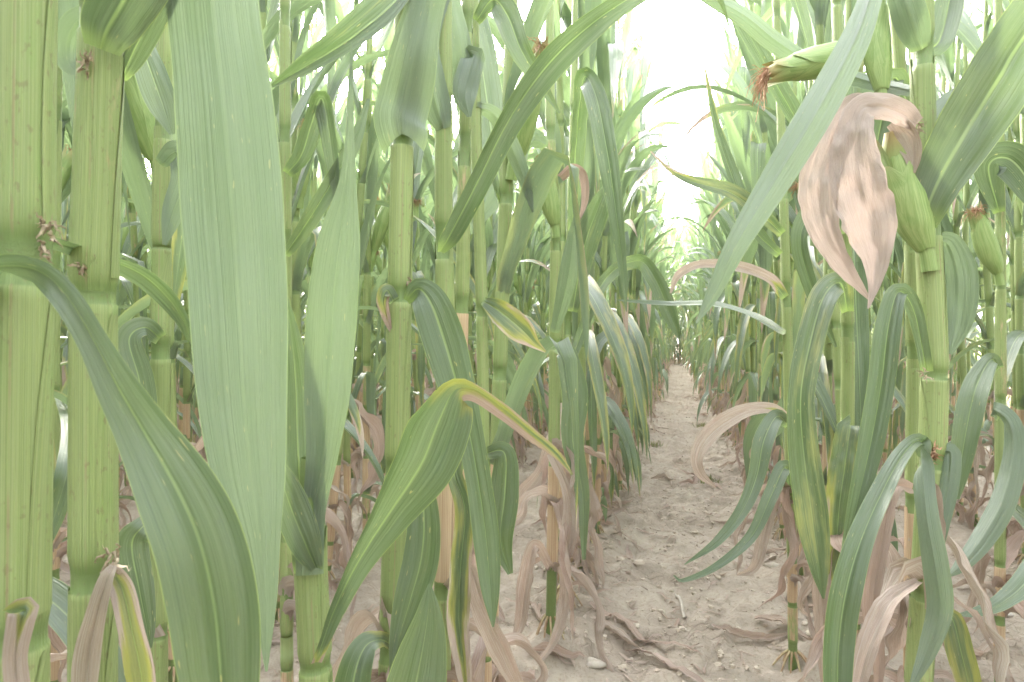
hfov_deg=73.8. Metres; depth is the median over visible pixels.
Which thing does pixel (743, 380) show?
maize plant
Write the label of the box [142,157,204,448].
maize plant
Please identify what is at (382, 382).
maize plant
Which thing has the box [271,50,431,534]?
maize plant
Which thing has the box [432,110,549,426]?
maize plant
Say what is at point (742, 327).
maize plant
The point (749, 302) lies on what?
maize plant
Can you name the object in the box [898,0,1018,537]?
maize plant
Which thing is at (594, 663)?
stone
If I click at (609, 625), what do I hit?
fallen leaf
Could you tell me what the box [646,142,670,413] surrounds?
maize plant
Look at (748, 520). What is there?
fallen leaf
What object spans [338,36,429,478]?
maize plant
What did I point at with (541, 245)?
maize plant
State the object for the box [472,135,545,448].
maize plant
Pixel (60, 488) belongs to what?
maize plant
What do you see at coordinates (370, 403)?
maize plant
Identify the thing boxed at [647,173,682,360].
maize plant
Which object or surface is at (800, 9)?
maize plant
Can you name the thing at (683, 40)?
sky
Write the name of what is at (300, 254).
maize plant
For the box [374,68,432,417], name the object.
maize plant
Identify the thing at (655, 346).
maize plant
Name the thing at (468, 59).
maize plant
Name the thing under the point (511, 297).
maize plant
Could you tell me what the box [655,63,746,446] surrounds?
maize plant
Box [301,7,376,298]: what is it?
maize plant
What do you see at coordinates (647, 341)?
maize plant
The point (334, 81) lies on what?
maize plant
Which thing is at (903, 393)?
maize plant
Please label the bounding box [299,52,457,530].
maize plant
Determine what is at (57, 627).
maize plant
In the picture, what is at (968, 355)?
maize plant
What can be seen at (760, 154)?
maize plant
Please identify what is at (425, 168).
maize plant
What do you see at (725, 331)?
maize plant
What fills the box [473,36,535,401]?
maize plant
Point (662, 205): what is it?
maize plant
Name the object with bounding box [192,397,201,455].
maize plant
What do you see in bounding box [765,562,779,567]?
stone
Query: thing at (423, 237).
maize plant
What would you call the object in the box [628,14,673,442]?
maize plant
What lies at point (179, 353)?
maize plant
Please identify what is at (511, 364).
maize plant
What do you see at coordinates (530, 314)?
maize plant
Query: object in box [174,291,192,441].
maize plant
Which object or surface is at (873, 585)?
maize plant
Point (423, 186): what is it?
maize plant
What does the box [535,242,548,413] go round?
maize plant
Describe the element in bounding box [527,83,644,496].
maize plant
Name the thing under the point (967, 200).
maize plant
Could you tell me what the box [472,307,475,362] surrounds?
maize plant
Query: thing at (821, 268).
maize plant
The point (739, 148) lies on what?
maize plant
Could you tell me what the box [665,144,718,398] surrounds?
maize plant
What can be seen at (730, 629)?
fallen leaf
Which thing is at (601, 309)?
maize plant
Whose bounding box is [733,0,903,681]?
maize plant
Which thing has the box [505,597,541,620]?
fallen leaf
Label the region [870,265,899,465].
maize plant
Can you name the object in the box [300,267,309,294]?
maize plant
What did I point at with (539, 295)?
maize plant
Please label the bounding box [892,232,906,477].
maize plant
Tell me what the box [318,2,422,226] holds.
maize plant
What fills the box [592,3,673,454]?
maize plant
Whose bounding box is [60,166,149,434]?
maize plant
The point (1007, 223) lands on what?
maize plant
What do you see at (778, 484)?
maize plant
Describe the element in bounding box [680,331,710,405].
maize plant
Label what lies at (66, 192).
maize plant
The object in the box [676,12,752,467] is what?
maize plant
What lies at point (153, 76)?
maize plant
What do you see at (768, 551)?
fallen leaf
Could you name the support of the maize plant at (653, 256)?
on the ground at (740, 612)
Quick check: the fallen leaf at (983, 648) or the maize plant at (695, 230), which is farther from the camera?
the maize plant at (695, 230)
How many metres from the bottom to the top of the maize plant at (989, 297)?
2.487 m
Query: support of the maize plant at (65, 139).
on the ground at (740, 612)
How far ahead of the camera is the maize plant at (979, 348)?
4.51 m
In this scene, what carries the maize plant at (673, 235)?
on the ground at (740, 612)
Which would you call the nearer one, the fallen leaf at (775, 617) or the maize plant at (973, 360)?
the fallen leaf at (775, 617)
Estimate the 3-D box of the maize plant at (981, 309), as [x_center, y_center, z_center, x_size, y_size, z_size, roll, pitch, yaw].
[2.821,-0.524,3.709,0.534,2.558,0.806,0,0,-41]
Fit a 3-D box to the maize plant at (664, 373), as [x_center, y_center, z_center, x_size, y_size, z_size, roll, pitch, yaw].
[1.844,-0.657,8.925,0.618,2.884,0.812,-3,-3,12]
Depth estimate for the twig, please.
1.82 m
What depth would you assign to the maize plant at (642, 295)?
4.87 m
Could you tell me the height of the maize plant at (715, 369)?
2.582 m
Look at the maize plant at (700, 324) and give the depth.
8.04 m
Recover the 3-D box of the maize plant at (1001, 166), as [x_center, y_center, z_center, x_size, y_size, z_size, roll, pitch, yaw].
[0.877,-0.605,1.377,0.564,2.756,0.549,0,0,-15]
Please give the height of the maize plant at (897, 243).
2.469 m
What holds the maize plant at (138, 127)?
on the ground at (740, 612)
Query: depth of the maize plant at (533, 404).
4.87 m
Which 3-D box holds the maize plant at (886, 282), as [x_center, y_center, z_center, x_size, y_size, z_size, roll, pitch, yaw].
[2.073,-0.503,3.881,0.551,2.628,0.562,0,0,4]
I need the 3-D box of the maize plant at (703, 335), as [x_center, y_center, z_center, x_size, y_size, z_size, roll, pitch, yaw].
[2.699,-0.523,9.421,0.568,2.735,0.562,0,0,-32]
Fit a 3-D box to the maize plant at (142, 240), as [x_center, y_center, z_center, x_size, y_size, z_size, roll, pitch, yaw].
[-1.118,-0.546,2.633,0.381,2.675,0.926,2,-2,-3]
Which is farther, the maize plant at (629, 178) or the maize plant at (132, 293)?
the maize plant at (629, 178)
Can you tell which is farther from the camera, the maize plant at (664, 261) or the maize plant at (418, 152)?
the maize plant at (664, 261)
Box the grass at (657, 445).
[648,387,1010,510]
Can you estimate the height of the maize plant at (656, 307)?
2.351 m
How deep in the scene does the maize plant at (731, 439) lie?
4.89 m
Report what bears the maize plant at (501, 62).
on the ground at (740, 612)
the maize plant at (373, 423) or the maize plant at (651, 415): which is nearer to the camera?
the maize plant at (373, 423)
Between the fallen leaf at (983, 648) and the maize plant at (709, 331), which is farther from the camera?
the maize plant at (709, 331)
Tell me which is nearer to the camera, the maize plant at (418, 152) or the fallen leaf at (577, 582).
the fallen leaf at (577, 582)
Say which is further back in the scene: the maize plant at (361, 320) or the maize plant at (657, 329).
the maize plant at (657, 329)
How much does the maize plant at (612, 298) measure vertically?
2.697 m
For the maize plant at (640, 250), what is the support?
on the ground at (740, 612)
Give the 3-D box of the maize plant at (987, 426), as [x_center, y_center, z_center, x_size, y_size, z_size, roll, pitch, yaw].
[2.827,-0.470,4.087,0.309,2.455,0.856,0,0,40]
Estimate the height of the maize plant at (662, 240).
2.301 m
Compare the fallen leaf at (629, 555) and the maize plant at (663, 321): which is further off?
the maize plant at (663, 321)
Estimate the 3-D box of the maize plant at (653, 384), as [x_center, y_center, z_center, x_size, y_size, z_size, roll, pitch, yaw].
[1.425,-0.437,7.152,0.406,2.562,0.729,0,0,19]
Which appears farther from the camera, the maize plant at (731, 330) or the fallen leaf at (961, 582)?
the maize plant at (731, 330)
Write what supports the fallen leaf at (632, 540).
on the ground at (740, 612)
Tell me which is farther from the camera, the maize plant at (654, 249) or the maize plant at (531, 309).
the maize plant at (654, 249)
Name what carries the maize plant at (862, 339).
on the ground at (740, 612)
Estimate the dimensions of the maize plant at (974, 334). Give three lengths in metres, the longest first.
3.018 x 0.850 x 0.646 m
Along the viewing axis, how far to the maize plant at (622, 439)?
2.55 m
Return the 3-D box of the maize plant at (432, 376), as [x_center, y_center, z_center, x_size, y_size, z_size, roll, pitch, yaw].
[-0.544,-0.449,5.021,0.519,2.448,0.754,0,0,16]
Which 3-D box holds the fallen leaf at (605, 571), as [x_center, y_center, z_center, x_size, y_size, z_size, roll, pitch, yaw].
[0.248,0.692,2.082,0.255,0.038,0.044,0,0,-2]
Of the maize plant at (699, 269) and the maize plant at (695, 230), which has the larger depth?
the maize plant at (695, 230)
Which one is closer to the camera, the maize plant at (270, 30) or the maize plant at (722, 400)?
the maize plant at (270, 30)
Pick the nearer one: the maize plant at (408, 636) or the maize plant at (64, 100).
the maize plant at (408, 636)
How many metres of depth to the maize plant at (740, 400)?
4.33 m
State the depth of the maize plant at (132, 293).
2.28 m
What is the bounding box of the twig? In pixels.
[675,593,686,619]
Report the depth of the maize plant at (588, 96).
1.72 m
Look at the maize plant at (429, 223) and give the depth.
4.66 m
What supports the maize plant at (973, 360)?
on the ground at (740, 612)
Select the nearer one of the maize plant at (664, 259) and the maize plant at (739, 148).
the maize plant at (739, 148)
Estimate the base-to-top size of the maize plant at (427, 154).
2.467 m
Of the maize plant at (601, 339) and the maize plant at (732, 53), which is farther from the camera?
the maize plant at (732, 53)
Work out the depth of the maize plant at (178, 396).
3.12 m
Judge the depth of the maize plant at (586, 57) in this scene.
1.90 m
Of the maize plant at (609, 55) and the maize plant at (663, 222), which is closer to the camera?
the maize plant at (609, 55)
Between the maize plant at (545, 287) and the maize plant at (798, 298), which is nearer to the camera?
the maize plant at (798, 298)
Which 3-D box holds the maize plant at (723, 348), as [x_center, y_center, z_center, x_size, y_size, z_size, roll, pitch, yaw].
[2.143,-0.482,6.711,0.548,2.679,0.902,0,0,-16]
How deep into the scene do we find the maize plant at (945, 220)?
2.59 m
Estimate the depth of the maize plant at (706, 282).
6.57 m
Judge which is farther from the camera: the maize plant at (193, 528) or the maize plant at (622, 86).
the maize plant at (622, 86)
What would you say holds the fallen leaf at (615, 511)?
on the ground at (740, 612)
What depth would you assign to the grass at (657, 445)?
4.88 m
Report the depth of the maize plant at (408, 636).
0.69 m
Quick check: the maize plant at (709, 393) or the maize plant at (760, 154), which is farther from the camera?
the maize plant at (709, 393)
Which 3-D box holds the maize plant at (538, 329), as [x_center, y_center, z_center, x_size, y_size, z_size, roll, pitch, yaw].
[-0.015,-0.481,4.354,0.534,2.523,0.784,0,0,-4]
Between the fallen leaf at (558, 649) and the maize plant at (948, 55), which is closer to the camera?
the fallen leaf at (558, 649)
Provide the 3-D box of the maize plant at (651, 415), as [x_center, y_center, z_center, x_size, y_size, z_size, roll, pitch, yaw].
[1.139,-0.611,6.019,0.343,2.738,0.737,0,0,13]
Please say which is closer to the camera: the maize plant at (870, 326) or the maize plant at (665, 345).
the maize plant at (870, 326)
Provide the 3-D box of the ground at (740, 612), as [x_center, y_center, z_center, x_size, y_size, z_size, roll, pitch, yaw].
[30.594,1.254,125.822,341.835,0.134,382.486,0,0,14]
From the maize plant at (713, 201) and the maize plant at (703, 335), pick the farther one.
the maize plant at (703, 335)
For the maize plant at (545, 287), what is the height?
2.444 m
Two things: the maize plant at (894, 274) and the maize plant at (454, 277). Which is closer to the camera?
the maize plant at (894, 274)
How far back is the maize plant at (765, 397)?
3.04 m
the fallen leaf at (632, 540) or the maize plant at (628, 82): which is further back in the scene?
the maize plant at (628, 82)
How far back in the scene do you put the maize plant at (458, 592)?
0.82 m
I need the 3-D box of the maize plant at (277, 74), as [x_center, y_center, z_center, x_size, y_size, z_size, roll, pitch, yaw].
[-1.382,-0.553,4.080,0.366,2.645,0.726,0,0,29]
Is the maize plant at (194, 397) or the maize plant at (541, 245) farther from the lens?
the maize plant at (541, 245)
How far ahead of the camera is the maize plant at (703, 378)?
8.41 m
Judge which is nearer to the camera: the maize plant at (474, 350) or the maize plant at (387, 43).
the maize plant at (387, 43)
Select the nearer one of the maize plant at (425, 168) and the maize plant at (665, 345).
the maize plant at (425, 168)
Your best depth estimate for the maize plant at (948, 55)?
2.78 m
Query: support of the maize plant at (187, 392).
on the ground at (740, 612)
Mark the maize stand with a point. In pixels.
(678, 292)
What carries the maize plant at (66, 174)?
on the ground at (740, 612)
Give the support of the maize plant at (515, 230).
on the ground at (740, 612)
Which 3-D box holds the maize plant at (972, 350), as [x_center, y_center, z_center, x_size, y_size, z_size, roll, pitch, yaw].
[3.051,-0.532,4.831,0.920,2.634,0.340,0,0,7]
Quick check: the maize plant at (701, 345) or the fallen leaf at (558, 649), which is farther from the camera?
the maize plant at (701, 345)
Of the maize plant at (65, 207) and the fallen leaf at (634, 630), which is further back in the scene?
the maize plant at (65, 207)
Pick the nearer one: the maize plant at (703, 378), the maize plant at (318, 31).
the maize plant at (318, 31)
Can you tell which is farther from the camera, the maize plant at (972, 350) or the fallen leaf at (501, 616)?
the maize plant at (972, 350)
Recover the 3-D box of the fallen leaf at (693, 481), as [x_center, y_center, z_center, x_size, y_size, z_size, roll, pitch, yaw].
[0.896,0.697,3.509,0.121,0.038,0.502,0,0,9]
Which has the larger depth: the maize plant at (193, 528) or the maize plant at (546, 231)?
the maize plant at (546, 231)
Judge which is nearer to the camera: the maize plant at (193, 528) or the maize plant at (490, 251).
the maize plant at (193, 528)
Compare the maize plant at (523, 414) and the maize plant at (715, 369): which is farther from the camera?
the maize plant at (715, 369)
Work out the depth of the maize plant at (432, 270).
4.75 m
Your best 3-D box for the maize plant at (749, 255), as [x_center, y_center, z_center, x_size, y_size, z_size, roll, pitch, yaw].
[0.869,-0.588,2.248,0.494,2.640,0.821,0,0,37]
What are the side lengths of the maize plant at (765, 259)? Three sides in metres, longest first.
2.684 x 0.918 x 0.372 m
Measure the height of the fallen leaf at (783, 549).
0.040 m
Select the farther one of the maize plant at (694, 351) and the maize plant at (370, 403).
the maize plant at (694, 351)
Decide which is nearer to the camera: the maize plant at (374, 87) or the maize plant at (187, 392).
the maize plant at (187, 392)
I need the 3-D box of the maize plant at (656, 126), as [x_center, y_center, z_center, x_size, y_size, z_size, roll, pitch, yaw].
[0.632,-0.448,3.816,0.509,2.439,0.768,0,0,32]
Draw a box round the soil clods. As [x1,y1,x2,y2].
[64,390,1021,681]
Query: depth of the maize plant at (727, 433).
5.28 m
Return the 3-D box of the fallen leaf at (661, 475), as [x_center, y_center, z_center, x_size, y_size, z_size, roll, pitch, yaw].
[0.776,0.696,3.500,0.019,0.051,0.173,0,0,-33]
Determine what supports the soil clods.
on the ground at (740, 612)
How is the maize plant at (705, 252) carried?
on the ground at (740, 612)
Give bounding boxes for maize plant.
[0,0,260,681]
[48,445,125,681]
[50,24,180,681]
[50,65,67,681]
[57,0,287,681]
[60,104,182,524]
[60,107,149,556]
[60,119,175,572]
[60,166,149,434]
[60,195,69,386]
[60,324,67,335]
[61,0,376,451]
[62,79,140,524]
[62,85,66,109]
[116,183,193,541]
[118,44,187,681]
[119,163,194,466]
[119,181,201,495]
[119,215,148,500]
[127,153,183,343]
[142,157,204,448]
[149,250,182,364]
[171,0,356,617]
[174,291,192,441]
[190,61,276,462]
[192,374,195,411]
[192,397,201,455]
[266,0,388,589]
[268,0,493,568]
[268,51,308,281]
[270,0,376,498]
[271,0,499,681]
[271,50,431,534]
[275,0,363,621]
[278,0,369,681]
[281,42,572,681]
[298,13,383,459]
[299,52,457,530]
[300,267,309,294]
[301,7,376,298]
[302,0,432,479]
[313,2,393,582]
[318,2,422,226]
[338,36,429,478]
[350,1,520,413]
[350,24,475,501]
[356,54,383,468]
[358,50,471,464]
[372,95,433,419]
[374,0,470,405]
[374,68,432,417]
[377,155,424,398]
[377,179,434,411]
[380,128,434,413]
[412,121,434,400]
[415,113,476,369]
[419,169,434,395]
[421,148,548,481]
[424,130,434,388]
[424,133,455,382]
[425,41,542,466]
[427,0,729,681]
[427,105,516,376]
[432,46,548,456]
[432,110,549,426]
[433,0,547,681]
[453,58,543,469]
[470,0,588,666]
[470,1,613,671]
[471,0,560,681]
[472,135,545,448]
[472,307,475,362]
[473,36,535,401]
[473,116,550,463]
[487,0,633,592]
[495,212,546,461]
[502,90,550,442]
[509,278,518,459]
[512,186,548,433]
[513,117,549,448]
[514,122,550,411]
[514,125,549,434]
[515,222,549,426]
[522,0,645,536]
[527,0,643,556]
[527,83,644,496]
[527,86,675,516]
[529,234,550,431]
[532,117,549,431]
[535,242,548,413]
[539,0,679,607]
[561,1,602,543]
[563,0,609,569]
[589,0,663,533]
[589,56,645,519]
[592,0,680,489]
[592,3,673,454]
[592,88,629,506]
[607,13,672,498]
[607,28,634,404]
[609,14,637,384]
[609,209,660,402]
[610,121,660,361]
[611,126,664,415]
[612,20,659,466]
[612,50,687,473]
[618,0,857,673]
[621,45,667,242]
[625,38,656,425]
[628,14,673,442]
[630,189,702,443]
[633,223,659,446]
[635,178,653,340]
[637,192,664,426]
[638,226,668,327]
[639,185,668,229]
[640,206,657,420]
[641,137,662,251]
[643,0,898,681]
[643,93,670,407]
[643,103,672,431]
[643,137,654,424]
[646,136,689,237]
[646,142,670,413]
[646,177,675,417]
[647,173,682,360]
[648,180,670,393]
[648,189,664,408]
[648,197,668,394]
[648,277,686,405]
[649,194,673,408]
[650,225,676,374]
[653,203,675,391]
[654,206,668,401]
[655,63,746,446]
[656,193,681,388]
[656,215,689,362]
[656,223,689,364]
[656,224,684,392]
[656,235,680,384]
[657,190,675,400]
[658,223,686,395]
[659,336,667,391]
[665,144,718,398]
[670,209,708,366]
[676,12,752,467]
[678,27,790,397]
[678,176,723,405]
[678,222,715,410]
[678,239,703,393]
[679,0,904,561]
[679,167,726,431]
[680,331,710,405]
[681,275,703,391]
[682,209,703,395]
[682,216,703,338]
[683,226,705,387]
[684,184,733,440]
[686,146,717,412]
[687,152,729,434]
[687,168,724,407]
[687,206,705,389]
[688,280,704,397]
[691,331,724,416]
[693,0,785,525]
[694,138,725,434]
[695,111,735,406]
[695,127,715,407]
[696,0,1023,681]
[696,158,707,299]
[697,145,722,413]
[698,23,792,454]
[698,299,707,400]
[698,313,707,396]
[699,84,745,432]
[700,111,773,465]
[700,152,723,413]
[701,144,717,403]
[702,0,897,550]
[704,26,793,476]
[706,153,723,401]
[707,58,743,445]
[709,78,759,452]
[713,165,729,435]
[715,0,779,481]
[715,74,731,435]
[719,0,820,557]
[724,272,756,452]
[725,336,766,440]
[732,291,756,458]
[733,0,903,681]
[735,0,772,486]
[737,0,886,599]
[740,0,797,540]
[756,4,784,461]
[758,10,864,512]
[760,6,805,498]
[764,9,792,482]
[786,0,834,579]
[798,8,1013,681]
[815,251,834,401]
[818,59,993,450]
[818,65,898,442]
[818,252,874,327]
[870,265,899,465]
[870,274,902,453]
[871,312,980,392]
[872,3,904,467]
[875,5,982,473]
[887,50,948,457]
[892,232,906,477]
[895,0,992,505]
[895,7,1011,477]
[898,0,1010,526]
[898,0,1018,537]
[936,0,1023,564]
[936,76,986,448]
[937,60,987,418]
[940,3,1011,517]
[943,0,1023,681]
[948,0,1011,537]
[949,22,1006,453]
[951,353,976,405]
[956,206,993,457]
[965,0,1023,256]
[968,0,1009,420]
[976,243,1023,445]
[989,218,1023,333]
[994,107,1023,569]
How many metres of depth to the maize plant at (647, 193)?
5.97 m
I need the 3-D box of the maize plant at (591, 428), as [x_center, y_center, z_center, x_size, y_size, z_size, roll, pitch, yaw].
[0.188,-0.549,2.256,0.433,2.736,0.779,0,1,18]
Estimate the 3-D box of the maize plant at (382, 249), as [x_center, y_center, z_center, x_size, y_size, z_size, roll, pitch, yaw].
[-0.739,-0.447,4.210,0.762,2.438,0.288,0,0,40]
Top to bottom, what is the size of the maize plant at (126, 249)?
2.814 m
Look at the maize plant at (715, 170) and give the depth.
6.16 m
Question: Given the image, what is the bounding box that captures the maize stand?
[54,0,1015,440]
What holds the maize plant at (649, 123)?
on the ground at (740, 612)
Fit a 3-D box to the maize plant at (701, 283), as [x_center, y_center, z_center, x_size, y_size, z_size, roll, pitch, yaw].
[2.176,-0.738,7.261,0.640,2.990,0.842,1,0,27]
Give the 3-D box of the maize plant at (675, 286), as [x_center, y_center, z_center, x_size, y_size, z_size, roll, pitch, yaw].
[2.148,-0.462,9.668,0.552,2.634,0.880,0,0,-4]
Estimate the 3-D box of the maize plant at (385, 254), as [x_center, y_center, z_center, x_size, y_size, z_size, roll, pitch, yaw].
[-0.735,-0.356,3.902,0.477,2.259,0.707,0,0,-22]
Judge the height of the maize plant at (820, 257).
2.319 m
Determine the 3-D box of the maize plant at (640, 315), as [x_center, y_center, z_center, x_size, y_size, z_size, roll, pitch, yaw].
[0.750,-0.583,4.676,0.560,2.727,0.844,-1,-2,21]
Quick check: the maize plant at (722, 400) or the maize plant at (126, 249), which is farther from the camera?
the maize plant at (722, 400)
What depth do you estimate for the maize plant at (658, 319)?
6.40 m
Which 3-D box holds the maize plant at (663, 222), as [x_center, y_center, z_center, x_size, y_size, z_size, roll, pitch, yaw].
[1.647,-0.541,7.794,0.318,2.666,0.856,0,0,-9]
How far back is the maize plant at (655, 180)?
5.87 m
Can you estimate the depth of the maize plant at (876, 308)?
3.60 m
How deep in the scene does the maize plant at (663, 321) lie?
8.98 m
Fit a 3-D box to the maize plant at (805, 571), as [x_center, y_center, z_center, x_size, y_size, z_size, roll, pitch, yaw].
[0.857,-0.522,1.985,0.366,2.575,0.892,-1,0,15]
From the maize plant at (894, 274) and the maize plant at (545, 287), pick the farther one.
the maize plant at (545, 287)
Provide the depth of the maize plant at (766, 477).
3.19 m
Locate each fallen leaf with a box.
[330,580,337,591]
[498,605,505,620]
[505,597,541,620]
[533,641,585,658]
[572,563,626,574]
[572,581,613,592]
[590,601,701,654]
[591,615,647,657]
[601,508,629,518]
[601,520,616,525]
[607,500,632,503]
[611,531,641,550]
[621,543,632,558]
[625,649,704,681]
[651,472,675,479]
[671,466,697,484]
[712,623,799,640]
[715,518,752,523]
[717,459,739,467]
[746,549,777,558]
[748,548,785,551]
[754,614,812,639]
[782,601,812,607]
[891,669,954,681]
[953,578,991,587]
[973,637,1016,655]
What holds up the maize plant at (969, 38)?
on the ground at (740, 612)
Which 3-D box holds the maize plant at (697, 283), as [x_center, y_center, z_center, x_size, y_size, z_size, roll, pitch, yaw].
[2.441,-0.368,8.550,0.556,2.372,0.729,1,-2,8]
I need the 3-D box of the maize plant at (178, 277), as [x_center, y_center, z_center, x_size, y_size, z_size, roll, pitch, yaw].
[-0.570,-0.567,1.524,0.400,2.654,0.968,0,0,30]
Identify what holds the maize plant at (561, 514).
on the ground at (740, 612)
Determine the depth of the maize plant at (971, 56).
3.94 m
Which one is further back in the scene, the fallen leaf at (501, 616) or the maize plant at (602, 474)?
the maize plant at (602, 474)
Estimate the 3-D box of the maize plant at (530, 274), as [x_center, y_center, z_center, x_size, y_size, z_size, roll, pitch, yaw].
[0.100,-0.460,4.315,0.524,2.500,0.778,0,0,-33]
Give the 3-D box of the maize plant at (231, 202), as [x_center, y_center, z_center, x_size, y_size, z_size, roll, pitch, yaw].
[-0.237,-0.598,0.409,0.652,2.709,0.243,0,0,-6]
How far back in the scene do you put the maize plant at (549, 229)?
5.69 m
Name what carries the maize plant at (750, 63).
on the ground at (740, 612)
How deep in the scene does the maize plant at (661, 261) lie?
5.44 m
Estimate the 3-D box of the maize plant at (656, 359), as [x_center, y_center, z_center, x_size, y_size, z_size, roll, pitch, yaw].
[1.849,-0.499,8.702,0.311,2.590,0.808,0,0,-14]
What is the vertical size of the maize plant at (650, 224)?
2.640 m
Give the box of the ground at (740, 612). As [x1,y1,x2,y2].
[60,346,1023,681]
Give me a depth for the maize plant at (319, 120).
0.98 m
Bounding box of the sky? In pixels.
[146,0,1008,342]
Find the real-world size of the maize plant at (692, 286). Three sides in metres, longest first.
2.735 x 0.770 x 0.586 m
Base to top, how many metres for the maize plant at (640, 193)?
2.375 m
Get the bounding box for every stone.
[586,657,606,668]
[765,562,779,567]
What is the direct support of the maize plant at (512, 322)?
on the ground at (740, 612)
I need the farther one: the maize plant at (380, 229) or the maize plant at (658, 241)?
the maize plant at (658, 241)
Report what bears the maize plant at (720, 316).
on the ground at (740, 612)
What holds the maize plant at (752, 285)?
on the ground at (740, 612)
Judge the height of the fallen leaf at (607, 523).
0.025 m
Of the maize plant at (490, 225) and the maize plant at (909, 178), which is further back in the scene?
the maize plant at (490, 225)
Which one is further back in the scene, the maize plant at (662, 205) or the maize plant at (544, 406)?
the maize plant at (662, 205)
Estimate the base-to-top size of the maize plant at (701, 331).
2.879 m
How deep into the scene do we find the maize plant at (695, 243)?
6.85 m
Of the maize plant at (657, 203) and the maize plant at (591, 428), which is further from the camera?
the maize plant at (657, 203)
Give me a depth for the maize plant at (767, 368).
2.50 m
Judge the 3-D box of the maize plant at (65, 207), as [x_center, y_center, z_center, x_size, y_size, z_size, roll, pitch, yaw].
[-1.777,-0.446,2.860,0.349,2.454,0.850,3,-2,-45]
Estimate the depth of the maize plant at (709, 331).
6.12 m
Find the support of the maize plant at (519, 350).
on the ground at (740, 612)
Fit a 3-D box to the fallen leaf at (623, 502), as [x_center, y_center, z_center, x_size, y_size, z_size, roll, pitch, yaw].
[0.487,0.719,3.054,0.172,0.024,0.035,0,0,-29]
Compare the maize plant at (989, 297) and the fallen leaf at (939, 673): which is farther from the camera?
the maize plant at (989, 297)
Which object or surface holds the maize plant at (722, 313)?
on the ground at (740, 612)
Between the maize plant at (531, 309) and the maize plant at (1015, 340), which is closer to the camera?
the maize plant at (1015, 340)
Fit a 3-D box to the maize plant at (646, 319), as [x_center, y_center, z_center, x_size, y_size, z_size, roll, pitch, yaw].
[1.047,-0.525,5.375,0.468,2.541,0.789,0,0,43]
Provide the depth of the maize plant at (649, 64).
4.15 m
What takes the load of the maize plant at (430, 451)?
on the ground at (740, 612)
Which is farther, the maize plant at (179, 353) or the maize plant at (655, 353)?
the maize plant at (655, 353)
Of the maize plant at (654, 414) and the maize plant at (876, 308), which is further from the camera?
the maize plant at (654, 414)
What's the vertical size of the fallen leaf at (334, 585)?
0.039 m
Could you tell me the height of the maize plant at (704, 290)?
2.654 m
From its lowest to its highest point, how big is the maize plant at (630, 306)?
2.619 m
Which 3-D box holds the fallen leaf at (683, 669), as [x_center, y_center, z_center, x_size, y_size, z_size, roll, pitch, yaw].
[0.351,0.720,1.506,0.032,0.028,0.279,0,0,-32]
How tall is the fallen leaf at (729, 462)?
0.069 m
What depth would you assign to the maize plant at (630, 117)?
2.78 m
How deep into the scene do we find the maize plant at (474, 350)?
4.99 m
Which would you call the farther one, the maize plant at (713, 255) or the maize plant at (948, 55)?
the maize plant at (713, 255)
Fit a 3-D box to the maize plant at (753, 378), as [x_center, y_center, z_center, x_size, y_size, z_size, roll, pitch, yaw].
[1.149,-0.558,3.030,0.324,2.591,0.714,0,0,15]
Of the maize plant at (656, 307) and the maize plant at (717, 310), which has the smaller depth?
the maize plant at (717, 310)
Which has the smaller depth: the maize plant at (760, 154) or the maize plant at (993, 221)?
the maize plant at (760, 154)
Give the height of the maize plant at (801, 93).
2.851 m
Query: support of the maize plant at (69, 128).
on the ground at (740, 612)
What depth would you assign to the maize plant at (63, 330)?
2.70 m
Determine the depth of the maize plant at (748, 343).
3.51 m
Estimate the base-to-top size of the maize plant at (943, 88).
2.668 m
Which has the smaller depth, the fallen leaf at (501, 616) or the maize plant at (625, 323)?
the fallen leaf at (501, 616)
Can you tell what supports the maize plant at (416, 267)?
on the ground at (740, 612)
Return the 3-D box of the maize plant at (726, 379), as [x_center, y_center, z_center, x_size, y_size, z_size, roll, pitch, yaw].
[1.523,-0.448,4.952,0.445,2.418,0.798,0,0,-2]
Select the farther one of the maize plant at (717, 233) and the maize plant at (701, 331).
the maize plant at (701, 331)
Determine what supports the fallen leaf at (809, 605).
on the ground at (740, 612)
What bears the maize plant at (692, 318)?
on the ground at (740, 612)
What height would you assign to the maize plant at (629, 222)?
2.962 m
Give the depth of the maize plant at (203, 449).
3.60 m

